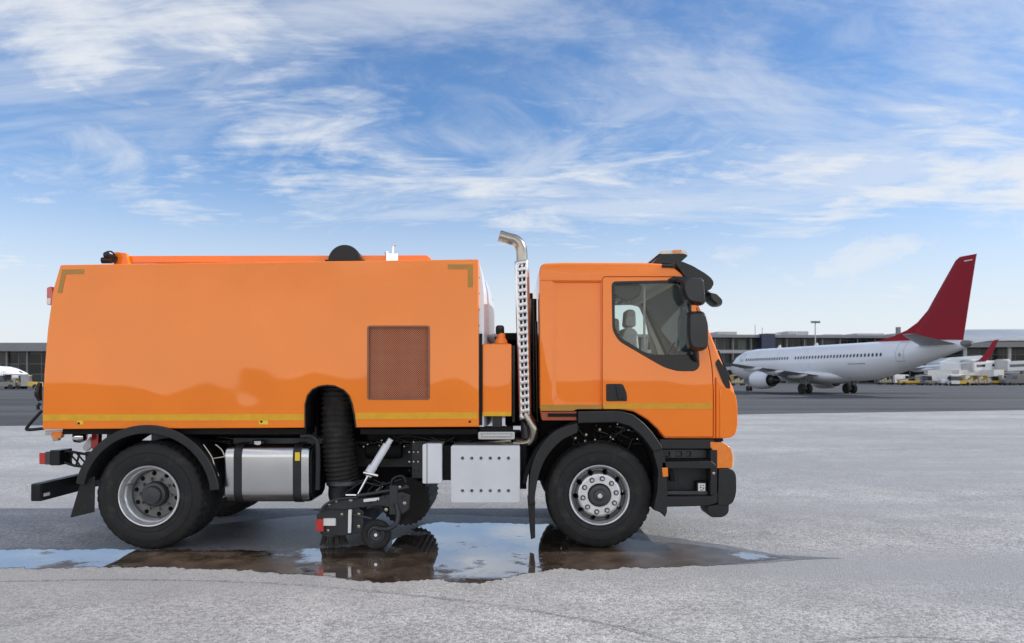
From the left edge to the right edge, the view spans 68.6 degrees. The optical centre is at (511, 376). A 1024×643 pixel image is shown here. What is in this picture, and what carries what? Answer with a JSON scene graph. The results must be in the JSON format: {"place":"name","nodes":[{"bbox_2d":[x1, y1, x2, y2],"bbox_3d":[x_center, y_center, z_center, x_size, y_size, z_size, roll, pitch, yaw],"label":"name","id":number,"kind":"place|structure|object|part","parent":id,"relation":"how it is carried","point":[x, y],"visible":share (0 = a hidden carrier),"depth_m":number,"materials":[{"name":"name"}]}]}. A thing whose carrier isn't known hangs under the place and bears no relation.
{"place":"outdoors","nodes":[
{"label":"outdoors","id":0,"kind":"place"},
{"bbox_2d":[0,410,1023,642],"bbox_3d":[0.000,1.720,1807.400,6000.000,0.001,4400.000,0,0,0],"label":"apron","id":1,"kind":"object","parent":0,"point":[927,540],"depth_m":6.47,"materials":[{"name":"grey concrete"}]},
{"bbox_2d":[0,579,681,642],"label":"tyre mark","id":2,"kind":"object","parent":1,"relation":"on","point":[571,617],"visible":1,"depth_m":5.96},
{"bbox_2d":[0,514,838,575],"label":"damp ground","id":3,"kind":"structure","parent":1,"relation":"on","point":[288,533],"depth_m":8.03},
{"bbox_2d":[25,230,736,548],"bbox_3d":[-1.114,0.108,8.500,7.435,3.226,2.720,0,0,0],"label":"road sweeper truck","id":4,"kind":"object","parent":3,"relation":"on","point":[368,390],"visible":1,"depth_m":7.40,"materials":[{"name":"orange paint"}]},
{"bbox_3d":[1.438,-0.198,7.401,1.090,1.575,0.050,0,0,0],"label":"cab door","id":5,"kind":"part","parent":4,"relation":"part of","materials":[{"name":"orange paint"}]},
{"bbox_2d":[0,522,790,582],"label":"puddle","id":6,"kind":"object","parent":3,"relation":"on","point":[468,552],"visible":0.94,"depth_m":7.13,"materials":[{"name":"liquid"}]},
{"bbox_2d":[811,636,1002,642],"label":"tyre mark","id":7,"kind":"object","parent":1,"relation":"on","point":[903,636],"visible":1,"depth_m":4.93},
{"bbox_2d":[0,383,1023,425],"bbox_3d":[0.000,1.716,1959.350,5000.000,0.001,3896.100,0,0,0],"label":"taxiway","id":8,"kind":"structure","parent":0,"point":[17,407],"depth_m":54.78,"materials":[{"name":"grey asphalt"}]},
{"bbox_2d":[0,375,16,388],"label":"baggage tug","id":9,"kind":"object","parent":8,"relation":"on","point":[9,385],"visible":0.95,"depth_m":105.58,"materials":[{"name":"metal"}]},
{"bbox_2d":[0,366,27,379],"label":"parked jet","id":10,"kind":"object","parent":8,"relation":"on","point":[7,370],"visible":0.49,"depth_m":111.51,"materials":[{"name":"metal"}]},
{"bbox_2d":[3,374,28,388],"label":"baggage cart","id":11,"kind":"object","parent":8,"relation":"on","point":[23,380],"visible":0.73,"depth_m":106.61,"materials":[{"name":"grey metal"}]},
{"bbox_2d":[0,343,46,384],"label":"glazed hall","id":12,"kind":"structure","parent":8,"relation":"on","point":[29,358],"depth_m":167.46,"materials":[{"name":"grey glass"}]},
{"bbox_2d":[18,375,42,388],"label":"baggage tug","id":13,"kind":"object","parent":8,"relation":"on","point":[32,384],"visible":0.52,"depth_m":107.43,"materials":[{"name":"metal"}]},
{"bbox_2d":[729,375,745,385],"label":"baggage cart","id":14,"kind":"object","parent":8,"relation":"on","point":[736,381],"visible":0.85,"depth_m":149.45,"materials":[{"name":"beige metal"}]},
{"bbox_2d":[495,327,1023,382],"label":"terminal building","id":15,"kind":"structure","parent":8,"relation":"on","point":[730,346],"depth_m":201.82,"materials":[{"name":"grey metal"}]},
{"bbox_2d":[810,321,819,342],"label":"floodlight mast","id":16,"kind":"object","parent":8,"relation":"on","point":[815,322],"visible":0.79,"depth_m":184.86,"materials":[{"name":"metal"}]},
{"bbox_2d":[724,254,1016,393],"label":"airliner","id":17,"kind":"object","parent":8,"relation":"on","point":[936,331],"visible":0.97,"depth_m":69.35,"materials":[{"name":"metal"}]},
{"bbox_2d":[876,376,892,384],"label":"baggage cart","id":18,"kind":"object","parent":8,"relation":"on","point":[884,380],"visible":0.93,"depth_m":165.46,"materials":[{"name":"beige metal"}]},
{"bbox_2d":[889,374,911,384],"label":"service van","id":19,"kind":"object","parent":8,"relation":"on","point":[896,377],"visible":0.56,"depth_m":166.93,"materials":[{"name":"metal"}]},
{"bbox_2d":[896,376,921,384],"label":"belt loader","id":20,"kind":"object","parent":8,"relation":"on","point":[911,379],"visible":0.75,"depth_m":159.66,"materials":[{"name":"metal"}]},
{"bbox_2d":[915,375,931,384],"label":"baggage cart","id":21,"kind":"object","parent":8,"relation":"on","point":[917,379],"visible":0.28,"depth_m":163.75,"materials":[{"name":"beige metal"}]},
{"bbox_2d":[920,376,937,384],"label":"baggage tug","id":22,"kind":"object","parent":8,"relation":"on","point":[927,380],"visible":0.98,"depth_m":154.38,"materials":[{"name":"metal"}]},
{"bbox_2d":[917,370,952,384],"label":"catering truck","id":23,"kind":"object","parent":8,"relation":"on","point":[936,374],"visible":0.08,"depth_m":170.86,"materials":[{"name":"metal"}]},
{"bbox_2d":[936,374,963,384],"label":"service van","id":24,"kind":"object","parent":8,"relation":"on","point":[943,379],"visible":0.41,"depth_m":155.18,"materials":[{"name":"metal"}]},
{"bbox_2d":[945,376,959,385],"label":"baggage tug","id":25,"kind":"object","parent":8,"relation":"on","point":[953,380],"visible":1,"depth_m":146.90,"materials":[{"name":"metal"}]},
{"bbox_2d":[952,376,970,385],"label":"baggage tug","id":26,"kind":"object","parent":8,"relation":"on","point":[964,382],"visible":0.62,"depth_m":149.27,"materials":[{"name":"metal"}]},
{"bbox_2d":[915,329,1023,383],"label":"concourse building","id":27,"kind":"structure","parent":8,"relation":"on","point":[1008,352],"depth_m":175.62,"materials":[{"name":"concrete"}]},
{"bbox_2d":[961,375,978,385],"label":"baggage cart","id":28,"kind":"object","parent":8,"relation":"on","point":[975,380],"visible":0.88,"depth_m":150.51,"materials":[{"name":"beige metal"}]},
{"bbox_2d":[953,370,989,384],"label":"box truck","id":29,"kind":"object","parent":8,"relation":"on","point":[965,372],"visible":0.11,"depth_m":168.69,"materials":[{"name":"metal"}]},
{"bbox_2d":[960,359,994,370],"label":"jet bridge","id":30,"kind":"structure","parent":8,"relation":"on","point":[977,366],"depth_m":168.90,"materials":[{"name":"metal"}]},
{"bbox_2d":[970,375,987,385],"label":"baggage cart","id":31,"kind":"object","parent":8,"relation":"on","point":[983,380],"visible":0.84,"depth_m":151.49,"materials":[{"name":"beige metal"}]},
{"bbox_2d":[984,376,999,384],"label":"belt loader","id":32,"kind":"object","parent":8,"relation":"on","point":[994,379],"visible":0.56,"depth_m":159.23,"materials":[{"name":"metal"}]},
{"bbox_2d":[981,370,1003,384],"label":"box truck","id":33,"kind":"object","parent":8,"relation":"on","point":[992,372],"visible":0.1,"depth_m":165.39,"materials":[{"name":"metal"}]},
{"bbox_2d":[990,371,1019,383],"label":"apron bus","id":34,"kind":"object","parent":8,"relation":"on","point":[1011,372],"visible":0.04,"depth_m":170.56,"materials":[{"name":"metal"}]},
{"bbox_2d":[998,375,1014,384],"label":"baggage cart","id":35,"kind":"object","parent":8,"relation":"on","point":[999,377],"visible":0.33,"depth_m":158.91,"materials":[{"name":"grey metal"}]},
{"bbox_2d":[1000,374,1023,384],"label":"service van","id":36,"kind":"object","parent":8,"relation":"on","point":[1014,378],"visible":0.91,"depth_m":153.08,"materials":[{"name":"metal"}]},
{"bbox_2d":[0,0,1023,342],"label":"sky","id":37,"kind":"structure","parent":0,"point":[832,163],"materials":[{"name":"blue"}]},
{"bbox_2d":[974,376,992,384],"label":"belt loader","id":38,"kind":"object","parent":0,"point":[989,382],"visible":0.33,"depth_m":158.26,"materials":[{"name":"metal"}]},
{"bbox_2d":[994,359,1023,373],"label":"jet bridge","id":39,"kind":"structure","parent":0,"point":[1005,364],"depth_m":166.69,"materials":[{"name":"metal"}]}
]}

